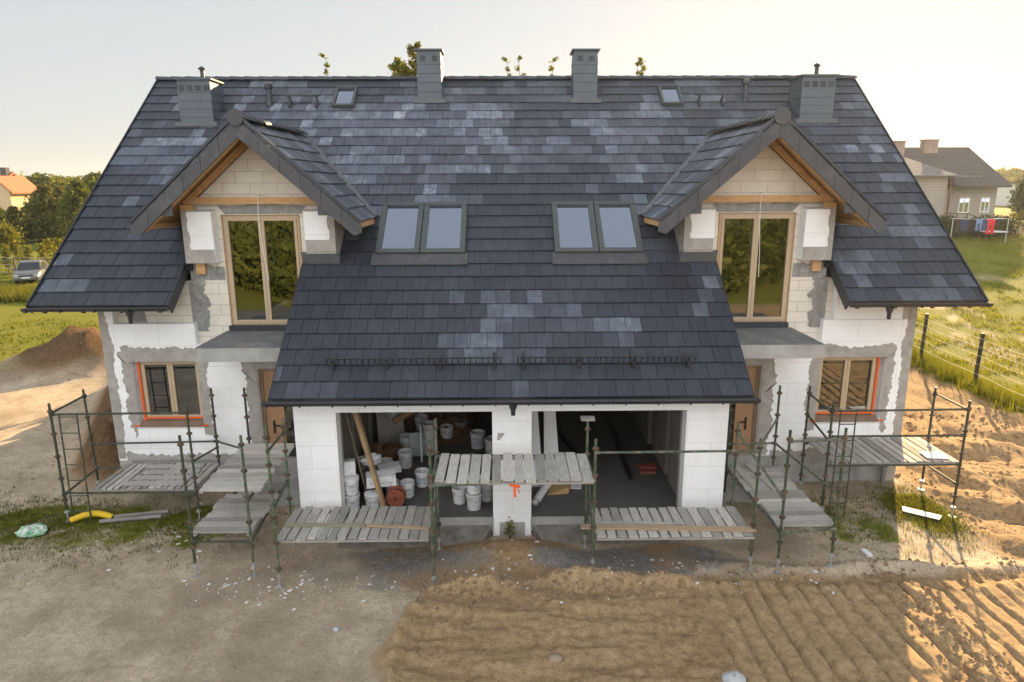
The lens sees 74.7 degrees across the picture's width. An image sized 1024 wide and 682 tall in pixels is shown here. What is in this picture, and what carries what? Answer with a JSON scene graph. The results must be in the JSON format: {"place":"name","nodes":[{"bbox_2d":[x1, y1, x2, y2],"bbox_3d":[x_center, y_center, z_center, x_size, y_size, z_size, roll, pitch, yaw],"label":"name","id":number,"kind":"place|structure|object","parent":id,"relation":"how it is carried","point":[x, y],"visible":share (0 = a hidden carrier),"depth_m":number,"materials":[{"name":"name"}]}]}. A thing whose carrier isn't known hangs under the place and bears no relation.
{"place":"outdoors","nodes":[
{"label":"outdoors","id":0,"kind":"place"},
{"bbox_2d":[0,282,36,303],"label":"rough grass bank","id":1,"kind":"structure","parent":0,"point":[14,294],"depth_m":42.82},
{"bbox_2d":[0,258,98,357],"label":"field grass","id":2,"kind":"structure","parent":0,"point":[48,336],"depth_m":34.63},
{"bbox_2d":[358,468,376,493],"bbox_3d":[-3.163,3.075,14.804,0.637,0.610,0.563,0,13,-1],"label":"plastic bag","id":3,"kind":"object","parent":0,"point":[361,488],"visible":0.3,"depth_m":14.65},
{"bbox_2d":[358,453,381,465],"bbox_3d":[-3.185,2.632,15.011,0.544,0.278,0.406,0,13,-1],"label":"plastic bag","id":4,"kind":"object","parent":3,"relation":"on","point":[376,457],"visible":0.56,"depth_m":14.91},
{"bbox_2d":[376,461,400,472],"bbox_3d":[-2.762,2.845,15.055,0.500,0.140,0.302,-5,17,-20],"label":"foam block","id":5,"kind":"object","parent":3,"relation":"on","point":[396,465],"depth_m":15.00,"materials":[{"name":"white plastic"}]},
{"bbox_2d":[0,205,1023,681],"bbox_3d":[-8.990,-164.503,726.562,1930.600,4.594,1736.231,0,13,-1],"label":"ground","id":6,"kind":"structure","parent":0,"point":[756,627],"depth_m":11.82,"materials":[{"name":"soil"}]},
{"bbox_2d":[0,243,17,273],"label":"young shrub","id":7,"kind":"object","parent":6,"relation":"on","point":[6,253],"visible":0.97,"depth_m":55.34,"materials":[{"name":"green plant"}]},
{"bbox_2d":[0,219,26,250],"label":"yellow bush","id":8,"kind":"object","parent":6,"relation":"on","point":[8,233],"visible":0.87,"depth_m":72.44,"materials":[{"name":"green plant"}]},
{"bbox_2d":[0,167,36,210],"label":"orange roof house","id":9,"kind":"structure","parent":6,"relation":"on","point":[15,188],"depth_m":117.41,"materials":[{"name":"tile"}]},
{"bbox_2d":[0,205,43,243],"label":"pine tree","id":10,"kind":"object","parent":6,"relation":"on","point":[14,216],"visible":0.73,"depth_m":83.57,"materials":[{"name":"green plant"}]},
{"bbox_2d":[18,243,33,259],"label":"young shrub","id":11,"kind":"object","parent":6,"relation":"on","point":[27,252],"visible":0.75,"depth_m":56.29,"materials":[{"name":"green plant"}]},
{"bbox_2d":[11,260,47,282],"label":"parked car","id":12,"kind":"object","parent":6,"relation":"on","point":[30,270],"visible":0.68,"depth_m":50.20,"materials":[{"name":"paint"}]},
{"bbox_2d":[15,523,47,537],"bbox_3d":[-9.946,3.923,13.900,0.646,0.221,0.435,-5,14,-19],"label":"plastic bag","id":13,"kind":"object","parent":6,"relation":"on","point":[34,530],"visible":1,"depth_m":13.79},
{"bbox_2d":[8,183,64,242],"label":"pine tree","id":14,"kind":"object","parent":6,"relation":"on","point":[40,202],"visible":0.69,"depth_m":86.42,"materials":[{"name":"green plant"}]},
{"bbox_2d":[19,171,67,187],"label":"round tree","id":15,"kind":"object","parent":6,"relation":"on","point":[36,178],"visible":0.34,"depth_m":152.72,"materials":[{"name":"green plant"}]},
{"bbox_2d":[35,242,52,263],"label":"young shrub","id":16,"kind":"object","parent":6,"relation":"on","point":[42,251],"visible":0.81,"depth_m":55.24,"materials":[{"name":"green plant"}]},
{"bbox_2d":[38,236,56,264],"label":"young shrub","id":17,"kind":"object","parent":6,"relation":"on","point":[49,243],"visible":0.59,"depth_m":57.04,"materials":[{"name":"green plant"}]},
{"bbox_2d":[38,185,65,239],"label":"pine tree","id":18,"kind":"object","parent":6,"relation":"on","point":[61,189],"visible":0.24,"depth_m":88.56,"materials":[{"name":"green plant"}]},
{"bbox_2d":[37,178,90,238],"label":"pine tree","id":19,"kind":"object","parent":6,"relation":"on","point":[74,194],"visible":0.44,"depth_m":84.29,"materials":[{"name":"green plant"}]},
{"bbox_2d":[59,196,87,238],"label":"pine tree","id":20,"kind":"object","parent":6,"relation":"on","point":[76,214],"visible":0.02,"depth_m":81.03,"materials":[{"name":"green plant"}]},
{"bbox_2d":[66,171,100,188],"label":"round tree","id":21,"kind":"object","parent":6,"relation":"on","point":[91,176],"visible":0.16,"depth_m":134.04,"materials":[{"name":"green plant"}]},
{"bbox_2d":[99,514,161,522],"bbox_3d":[-8.201,3.824,14.443,1.220,0.091,0.090,-3,13,-11],"label":"wooden pole","id":22,"kind":"object","parent":6,"relation":"on","point":[110,520],"visible":1,"depth_m":14.41,"materials":[{"name":"grey wood"}]},
{"bbox_2d":[113,509,168,517],"bbox_3d":[-8.153,3.780,14.633,1.230,0.091,0.090,-3,13,-13],"label":"wooden pole","id":23,"kind":"object","parent":6,"relation":"on","point":[142,513],"visible":0.92,"depth_m":14.63,"materials":[{"name":"grey wood"}]},
{"bbox_2d":[47,388,251,522],"bbox_3d":[-7.779,2.385,14.884,4.068,2.805,1.596,0,13,-1],"label":"scaffold bay","id":24,"kind":"object","parent":6,"relation":"on","point":[51,413],"visible":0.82,"depth_m":14.35,"materials":[{"name":"paint"}]},
{"bbox_2d":[93,462,218,491],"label":"plank deck","id":25,"kind":"structure","parent":24,"relation":"on","point":[111,482],"depth_m":14.81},
{"bbox_2d":[121,480,187,485],"bbox_3d":[-7.782,3.090,14.616,1.350,0.026,0.180,0,13,-1],"label":"board","id":26,"kind":"object","parent":25,"relation":"on","point":[168,482],"visible":0.93,"depth_m":14.60,"materials":[{"name":"grey wood"}]},
{"bbox_2d":[133,475,192,479],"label":"board","id":27,"kind":"object","parent":25,"relation":"on","point":[156,477],"visible":0.86,"depth_m":14.86,"materials":[{"name":"grey wood"}]},
{"bbox_2d":[142,469,201,473],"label":"board","id":28,"kind":"object","parent":25,"relation":"on","point":[190,471],"visible":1,"depth_m":15.16,"materials":[{"name":"grey wood"}]},
{"bbox_2d":[145,464,204,468],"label":"board","id":29,"kind":"object","parent":25,"relation":"on","point":[161,466],"visible":1,"depth_m":15.44,"materials":[{"name":"grey wood"}]},
{"bbox_2d":[177,418,296,587],"bbox_3d":[-5.043,2.634,13.248,1.776,3.046,3.121,0,13,-1],"label":"scaffold bay","id":30,"kind":"object","parent":6,"relation":"on","point":[247,497],"visible":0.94,"depth_m":12.16,"materials":[{"name":"green paint"}]},
{"bbox_2d":[193,494,278,535],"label":"plank deck","id":31,"kind":"structure","parent":30,"relation":"on","point":[228,514],"depth_m":13.16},
{"bbox_2d":[199,443,294,493],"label":"plank deck","id":32,"kind":"structure","parent":30,"relation":"on","point":[227,476],"depth_m":13.29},
{"bbox_2d":[277,506,430,542],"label":"plank deck","id":33,"kind":"structure","parent":30,"relation":"on","point":[396,514],"depth_m":12.58,"materials":[{"name":"wood"}]},
{"bbox_2d":[286,522,365,526],"bbox_3d":[-3.468,3.425,12.496,1.471,0.030,0.100,0,13,2],"label":"board","id":34,"kind":"object","parent":33,"relation":"on","point":[325,524],"visible":1,"depth_m":12.48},
{"bbox_2d":[366,524,428,529],"bbox_3d":[-2.117,3.437,12.422,1.176,0.030,0.075,1,13,5],"label":"board","id":35,"kind":"object","parent":33,"relation":"on","point":[398,526],"visible":1,"depth_m":12.40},
{"bbox_2d":[388,63,410,75],"bbox_3d":[-4.827,-6.225,30.936,2.387,12.399,2.201,4,14,17],"label":"young birch","id":36,"kind":"object","parent":6,"relation":"on","point":[404,71],"visible":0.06,"depth_m":29.26,"materials":[{"name":"green plant"}]},
{"bbox_2d":[399,41,421,75],"bbox_3d":[-3.959,-6.660,30.840,2.361,13.298,2.561,1,13,7],"label":"young birch","id":37,"kind":"object","parent":6,"relation":"on","point":[411,52],"visible":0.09,"depth_m":29.25,"materials":[{"name":"green plant"}]},
{"bbox_2d":[59,527,873,610],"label":"foam scraps","id":38,"kind":"object","parent":6,"relation":"on","point":[492,568],"visible":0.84,"depth_m":12.33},
{"bbox_2d":[0,460,1004,585],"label":"yard grass","id":39,"kind":"structure","parent":6,"relation":"on","point":[914,504],"depth_m":14.31,"materials":[{"name":"plant"}]},
{"bbox_2d":[69,510,113,522],"bbox_3d":[-9.038,3.771,14.461,0.887,0.235,0.184,-2,13,-8],"label":"drainage pipe","id":40,"kind":"object","parent":39,"relation":"on","point":[94,513],"visible":0.99,"depth_m":14.42,"materials":[{"name":"yellow plastic"}]},
{"bbox_2d":[902,506,941,519],"bbox_3d":[8.882,3.739,14.572,0.750,0.024,0.220,9,16,35],"label":"foam board","id":41,"kind":"object","parent":39,"relation":"on","point":[921,513],"visible":1,"depth_m":14.54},
{"bbox_2d":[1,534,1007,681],"bbox_3d":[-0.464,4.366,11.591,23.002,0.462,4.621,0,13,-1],"label":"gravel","id":42,"kind":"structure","parent":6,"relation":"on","point":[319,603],"depth_m":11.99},
{"bbox_2d":[20,48,994,547],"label":"semi detached house","id":43,"kind":"structure","parent":6,"relation":"on","point":[660,262],"depth_m":15.25,"materials":[{"name":"tile"}]},
{"bbox_2d":[133,362,207,426],"bbox_3d":[-7.980,1.214,15.692,1.700,1.570,0.327,0,13,-1],"label":"window","id":44,"kind":"structure","parent":43,"relation":"in","point":[160,386],"depth_m":15.73,"materials":[{"name":"wood"}]},
{"bbox_2d":[221,215,302,330],"bbox_3d":[-5.592,-1.527,15.187,1.780,2.616,0.200,0,13,-1],"label":"window","id":45,"kind":"structure","parent":43,"relation":"in","point":[258,302],"depth_m":15.18,"materials":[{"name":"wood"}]},
{"bbox_2d":[263,371,296,456],"bbox_3d":[-5.279,1.878,15.938,1.074,2.405,0.113,0,13,-1],"label":"door","id":46,"kind":"structure","parent":43,"relation":"in","point":[274,414],"depth_m":15.94,"materials":[{"name":"brown wood"}]},
{"bbox_2d":[345,491,359,508],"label":"bucket","id":47,"kind":"object","parent":43,"relation":"on","point":[352,501],"visible":0.58,"depth_m":13.98,"materials":[{"name":"white plastic"}]},
{"bbox_2d":[344,474,358,495],"bbox_3d":[-3.361,3.007,14.030,0.348,0.366,0.342,0,13,-1],"label":"bucket","id":48,"kind":"object","parent":47,"relation":"on","point":[351,485],"visible":0.88,"depth_m":13.92,"materials":[{"name":"white plastic"}]},
{"bbox_2d":[344,458,355,475],"bbox_3d":[-3.404,2.619,14.075,0.240,0.350,0.180,-3,13,-12],"label":"canister","id":49,"kind":"object","parent":48,"relation":"on","point":[349,466],"visible":0.97,"depth_m":14.00,"materials":[{"name":"white plastic"}]},
{"bbox_2d":[345,413,366,490],"bbox_3d":[-3.251,2.417,14.086,0.435,2.224,0.035,-3,14,-13],"label":"timber prop","id":50,"kind":"object","parent":43,"relation":"on","point":[355,451],"visible":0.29,"depth_m":14.04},
{"bbox_2d":[353,412,386,505],"bbox_3d":[-2.964,2.421,13.931,0.664,2.300,0.090,3,13,13],"label":"timber prop","id":51,"kind":"object","parent":43,"relation":"on","point":[368,455],"visible":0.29,"depth_m":13.90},
{"bbox_2d":[364,489,379,508],"bbox_3d":[-2.931,3.356,14.178,0.369,0.346,0.363,0,13,-1],"label":"bucket","id":52,"kind":"object","parent":43,"relation":"on","point":[371,497],"visible":0.69,"depth_m":14.04,"materials":[{"name":"white plastic"}]},
{"bbox_2d":[365,469,395,488],"bbox_3d":[-2.801,2.940,14.347,0.620,0.240,0.302,-4,20,-15],"label":"foam block","id":53,"kind":"object","parent":52,"relation":"on","point":[387,477],"depth_m":14.25,"materials":[{"name":"white plastic"}]},
{"bbox_2d":[361,442,385,468],"bbox_3d":[-3.330,2.746,16.136,0.543,0.646,0.604,-7,15,-28],"label":"cement sack","id":54,"kind":"object","parent":43,"relation":"on","point":[376,447],"visible":0.35,"depth_m":16.03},
{"bbox_2d":[376,412,404,445],"bbox_3d":[-3.208,2.078,17.646,0.700,1.300,0.050,-6,0,-23],"label":"white panel","id":55,"kind":"object","parent":43,"relation":"on","point":[388,430],"visible":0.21,"depth_m":17.58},
{"bbox_2d":[382,442,403,460],"bbox_3d":[-2.974,2.731,16.624,0.657,0.452,0.591,-10,16,-36],"label":"cement sack","id":56,"kind":"object","parent":43,"relation":"on","point":[390,449],"visible":0.54,"depth_m":16.43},
{"bbox_2d":[386,486,405,505],"bbox_3d":[-2.462,3.304,14.273,0.400,0.400,0.232,0,13,-1],"label":"cable reel","id":57,"kind":"object","parent":43,"relation":"on","point":[395,495],"visible":0.97,"depth_m":14.17,"materials":[{"name":"red plastic"}]},
{"bbox_2d":[398,433,409,447],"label":"bucket","id":58,"kind":"object","parent":43,"relation":"on","point":[403,438],"visible":0.48,"depth_m":16.95,"materials":[{"name":"white plastic"}]},
{"bbox_2d":[397,448,412,468],"bbox_3d":[-2.575,2.845,16.239,0.390,0.400,0.382,0,13,-1],"label":"bucket","id":59,"kind":"object","parent":43,"relation":"on","point":[405,456],"visible":0.98,"depth_m":16.13,"materials":[{"name":"white plastic"}]},
{"bbox_2d":[400,478,414,497],"bbox_3d":[-2.287,3.232,14.710,0.337,0.340,0.329,0,13,-1],"label":"bucket","id":60,"kind":"object","parent":43,"relation":"on","point":[407,484],"visible":0.83,"depth_m":14.62,"materials":[{"name":"white plastic"}]},
{"bbox_2d":[409,432,423,455],"bbox_3d":[-2.393,2.589,16.853,0.360,0.620,0.060,-2,13,-9],"label":"white panel","id":61,"kind":"object","parent":43,"relation":"on","point":[414,442],"visible":0.86,"depth_m":16.82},
{"bbox_2d":[415,467,428,487],"bbox_3d":[-2.033,3.100,15.227,0.348,0.360,0.340,0,13,-1],"label":"bucket","id":62,"kind":"object","parent":43,"relation":"on","point":[421,475],"visible":0.88,"depth_m":15.13,"materials":[{"name":"white plastic"}]},
{"bbox_2d":[378,412,479,443],"bbox_3d":[-2.259,1.823,18.832,2.600,1.210,2.700,0,13,-1],"label":"rubbish heap","id":63,"kind":"object","parent":43,"relation":"on","point":[461,435],"visible":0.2,"depth_m":18.15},
{"bbox_2d":[392,412,413,423],"bbox_3d":[-2.668,1.849,17.319,0.891,0.499,0.170,-6,15,-25],"label":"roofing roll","id":64,"kind":"object","parent":63,"relation":"on","point":[399,417],"visible":0.55,"depth_m":17.19,"materials":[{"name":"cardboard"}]},
{"bbox_2d":[414,414,428,431],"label":"bucket","id":65,"kind":"object","parent":63,"relation":"on","point":[423,417],"visible":0.57,"depth_m":17.73,"materials":[{"name":"white plastic"}]},
{"bbox_2d":[424,439,434,455],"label":"bucket","id":66,"kind":"object","parent":43,"relation":"on","point":[426,445],"visible":0.4,"depth_m":16.88,"materials":[{"name":"white plastic"}]},
{"bbox_2d":[422,420,433,439],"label":"bucket","id":67,"kind":"object","parent":66,"relation":"on","point":[428,429],"visible":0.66,"depth_m":16.81,"materials":[{"name":"white plastic"}]},
{"bbox_2d":[439,423,453,438],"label":"bucket","id":68,"kind":"object","parent":43,"relation":"on","point":[446,433],"visible":0.91,"depth_m":17.77,"materials":[{"name":"white plastic"}]},
{"bbox_2d":[452,486,466,504],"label":"bucket","id":69,"kind":"object","parent":43,"relation":"on","point":[459,495],"visible":0.85,"depth_m":14.31,"materials":[{"name":"white plastic"}]},
{"bbox_2d":[466,491,481,510],"bbox_3d":[-0.800,3.349,14.139,0.358,0.360,0.350,0,13,-1],"label":"bucket","id":70,"kind":"object","parent":43,"relation":"on","point":[473,502],"visible":0.83,"depth_m":14.02,"materials":[{"name":"white plastic"}]},
{"bbox_2d":[467,473,480,494],"bbox_3d":[-0.802,2.991,14.056,0.358,0.366,0.352,0,13,-1],"label":"bucket","id":71,"kind":"object","parent":70,"relation":"on","point":[473,490],"visible":0.41,"depth_m":13.95,"materials":[{"name":"white plastic"}]},
{"bbox_2d":[470,429,484,448],"bbox_3d":[-0.889,2.553,17.423,0.411,0.420,0.403,0,13,-1],"label":"bucket","id":72,"kind":"object","parent":43,"relation":"on","point":[477,436],"visible":1,"depth_m":17.30,"materials":[{"name":"white plastic"}]},
{"bbox_2d":[481,485,492,501],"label":"bucket","id":73,"kind":"object","parent":43,"relation":"on","point":[487,493],"visible":0.62,"depth_m":14.40,"materials":[{"name":"white plastic"}]},
{"bbox_2d":[484,435,492,454],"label":"bucket","id":74,"kind":"object","parent":43,"relation":"on","point":[488,443],"visible":0.4,"depth_m":16.49,"materials":[{"name":"white plastic"}]},
{"bbox_2d":[531,411,541,486],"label":"wall panel","id":75,"kind":"structure","parent":43,"relation":"on","point":[535,448],"depth_m":15.06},
{"bbox_2d":[532,484,551,504],"bbox_3d":[0.717,3.271,14.867,0.170,0.166,1.328,4,14,19],"label":"film roll","id":76,"kind":"object","parent":43,"relation":"on","point":[540,495],"visible":0.66,"depth_m":14.47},
{"bbox_2d":[544,411,558,478],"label":"wall panel","id":77,"kind":"structure","parent":43,"relation":"on","point":[550,437],"depth_m":15.06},
{"bbox_2d":[547,484,570,494],"bbox_3d":[1.056,3.238,14.915,0.461,0.190,0.563,2,13,11],"label":"cardboard sheet","id":78,"kind":"object","parent":43,"relation":"on","point":[556,489],"visible":0.79,"depth_m":14.79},
{"bbox_2d":[556,423,578,453],"bbox_3d":[1.432,2.623,17.830,0.100,0.080,4.365,-3,13,-10],"label":"steel bar","id":79,"kind":"object","parent":43,"relation":"on","point":[571,447],"visible":0.29,"depth_m":17.74,"materials":[{"name":"black metal"}]},
{"bbox_2d":[605,415,632,479],"bbox_3d":[2.760,2.683,17.552,0.100,0.080,4.301,0,13,1],"label":"steel bar","id":80,"kind":"object","parent":43,"relation":"on","point":[622,456],"visible":1,"depth_m":17.19,"materials":[{"name":"black metal"}]},
{"bbox_2d":[638,463,656,473],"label":"brick scraps","id":81,"kind":"object","parent":43,"relation":"on","point":[647,468],"visible":1,"depth_m":15.88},
{"bbox_2d":[726,368,756,452],"bbox_3d":[5.221,1.813,16.047,1.074,2.405,0.113,0,13,-1],"label":"door","id":82,"kind":"structure","parent":43,"relation":"in","point":[742,413],"depth_m":16.07,"materials":[{"name":"brown wood"}]},
{"bbox_2d":[716,212,795,327],"bbox_3d":[5.487,-1.596,15.302,1.780,2.616,0.200,0,13,-1],"label":"window","id":83,"kind":"structure","parent":43,"relation":"in","point":[754,301],"depth_m":15.29,"materials":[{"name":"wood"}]},
{"bbox_2d":[809,357,883,421],"bbox_3d":[7.904,1.115,15.857,1.730,1.570,0.327,0,13,-1],"label":"window","id":84,"kind":"structure","parent":43,"relation":"in","point":[854,383],"depth_m":15.90,"materials":[{"name":"laminate"}]},
{"bbox_2d":[503,516,515,537],"bbox_3d":[-0.040,3.783,13.679,0.263,0.527,0.240,7,15,29],"label":"weed","id":85,"kind":"object","parent":6,"relation":"on","point":[509,530],"visible":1,"depth_m":13.68,"materials":[{"name":"green plant"}]},
{"bbox_2d":[426,416,598,584],"bbox_3d":[0.041,2.913,12.367,3.070,2.846,1.440,0,13,-1],"label":"scaffold bay","id":86,"kind":"object","parent":6,"relation":"on","point":[434,513],"visible":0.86,"depth_m":12.08,"materials":[{"name":"green paint"}]},
{"bbox_2d":[433,452,593,484],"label":"plank deck","id":87,"kind":"structure","parent":86,"relation":"on","point":[576,476],"depth_m":12.07,"materials":[{"name":"wood"}]},
{"bbox_2d":[5,328,1023,681],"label":"soil clods","id":88,"kind":"object","parent":6,"relation":"on","point":[927,620],"visible":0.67,"depth_m":11.79,"materials":[{"name":"soil"}]},
{"bbox_2d":[548,653,562,663],"bbox_3d":[0.657,4.764,10.079,0.220,0.145,0.179,0,13,-1],"label":"stone","id":89,"kind":"object","parent":6,"relation":"on","point":[555,658],"visible":1,"depth_m":10.02,"materials":[{"name":"stone"}]},
{"bbox_2d":[594,385,848,573],"bbox_3d":[3.697,2.660,13.395,4.573,2.869,3.127,0,13,-1],"label":"scaffold bay","id":90,"kind":"object","parent":6,"relation":"on","point":[784,491],"visible":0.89,"depth_m":12.28,"materials":[{"name":"green paint"}]},
{"bbox_2d":[589,506,754,540],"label":"plank deck","id":91,"kind":"structure","parent":90,"relation":"on","point":[704,516],"depth_m":12.67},
{"bbox_2d":[596,521,684,524],"bbox_3d":[2.392,3.396,12.523,1.652,0.030,0.070,0,13,2],"label":"board","id":92,"kind":"object","parent":91,"relation":"on","point":[639,523],"visible":1,"depth_m":12.51,"materials":[{"name":"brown wood"}]},
{"bbox_2d":[580,524,755,531],"bbox_3d":[2.854,3.436,12.337,3.174,0.035,0.140,0,13,2],"label":"board","id":93,"kind":"object","parent":91,"relation":"on","point":[674,528],"visible":1,"depth_m":12.31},
{"bbox_2d":[728,465,833,528],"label":"plank deck","id":94,"kind":"structure","parent":90,"relation":"on","point":[801,509],"depth_m":13.21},
{"bbox_2d":[731,464,761,488],"bbox_3d":[5.010,2.900,14.395,0.170,0.030,1.202,-1,13,-4],"label":"board","id":95,"kind":"object","parent":94,"relation":"on","point":[745,475],"visible":0.86,"depth_m":14.35,"materials":[{"name":"grey wood"}]},
{"bbox_2d":[744,463,780,490],"bbox_3d":[5.345,2.901,14.383,0.160,0.030,1.337,-2,13,-6],"label":"board","id":96,"kind":"object","parent":94,"relation":"on","point":[762,476],"visible":0.86,"depth_m":14.29,"materials":[{"name":"grey wood"}]},
{"bbox_2d":[721,671,745,681],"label":"stone","id":97,"kind":"object","parent":6,"relation":"on","point":[732,676],"visible":1,"depth_m":9.56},
{"bbox_2d":[798,386,971,517],"bbox_3d":[8.157,2.411,14.829,3.060,2.648,1.524,0,13,-1],"label":"scaffold bay","id":98,"kind":"object","parent":6,"relation":"on","point":[832,410],"visible":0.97,"depth_m":14.27,"materials":[{"name":"paint"}]},
{"bbox_2d":[803,437,958,464],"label":"plank deck","id":99,"kind":"structure","parent":98,"relation":"on","point":[887,450],"depth_m":14.97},
{"bbox_2d":[919,451,948,458],"bbox_3d":[9.215,2.492,14.657,0.452,0.020,0.340,1,13,4],"label":"panel offcut","id":100,"kind":"object","parent":99,"relation":"on","point":[936,455],"visible":1,"depth_m":14.61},
{"bbox_2d":[893,139,1012,225],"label":"neighbour house","id":101,"kind":"structure","parent":6,"relation":"on","point":[962,182],"depth_m":61.18,"materials":[{"name":"paint"}]},
{"bbox_2d":[957,198,969,212],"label":"window","id":102,"kind":"structure","parent":101,"relation":"in","point":[963,205],"depth_m":61.23,"materials":[{"name":"clear glass"}]},
{"bbox_2d":[979,198,990,211],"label":"window","id":103,"kind":"structure","parent":101,"relation":"in","point":[985,202],"depth_m":61.23,"materials":[{"name":"clear glass"}]},
{"bbox_2d":[910,344,1023,414],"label":"grass","id":104,"kind":"structure","parent":6,"relation":"on","point":[927,362],"depth_m":23.62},
{"bbox_2d":[913,224,1023,408],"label":"field grass","id":105,"kind":"structure","parent":6,"relation":"on","point":[992,364],"depth_m":32.50,"materials":[{"name":"plant"}]},
{"bbox_2d":[914,313,1023,408],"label":"wire fence","id":106,"kind":"object","parent":6,"relation":"on","point":[979,354],"visible":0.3,"depth_m":23.53,"materials":[{"name":"black metal"}]},
{"bbox_2d":[939,214,1023,238],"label":"fence","id":107,"kind":"object","parent":6,"relation":"on","point":[946,220],"visible":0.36,"depth_m":54.32,"materials":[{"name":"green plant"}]},
{"bbox_2d":[995,182,1019,205],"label":"distant building","id":108,"kind":"structure","parent":6,"relation":"on","point":[1003,193],"depth_m":111.37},
{"bbox_2d":[997,167,1023,180],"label":"skyline tree","id":109,"kind":"object","parent":6,"relation":"on","point":[1006,173],"visible":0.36,"depth_m":184.90,"materials":[{"name":"green plant"}]},
{"bbox_2d":[1006,180,1023,219],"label":"thuja","id":110,"kind":"object","parent":6,"relation":"on","point":[1018,195],"visible":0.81,"depth_m":65.08,"materials":[{"name":"green plant"}]},
{"bbox_2d":[1007,171,1023,181],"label":"skyline tree","id":111,"kind":"object","parent":6,"relation":"on","point":[1019,177],"visible":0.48,"depth_m":165.99,"materials":[{"name":"green plant"}]},
{"bbox_2d":[0,0,1023,178],"label":"sky","id":112,"kind":"structure","parent":0,"point":[75,75],"materials":[{"name":"white"}]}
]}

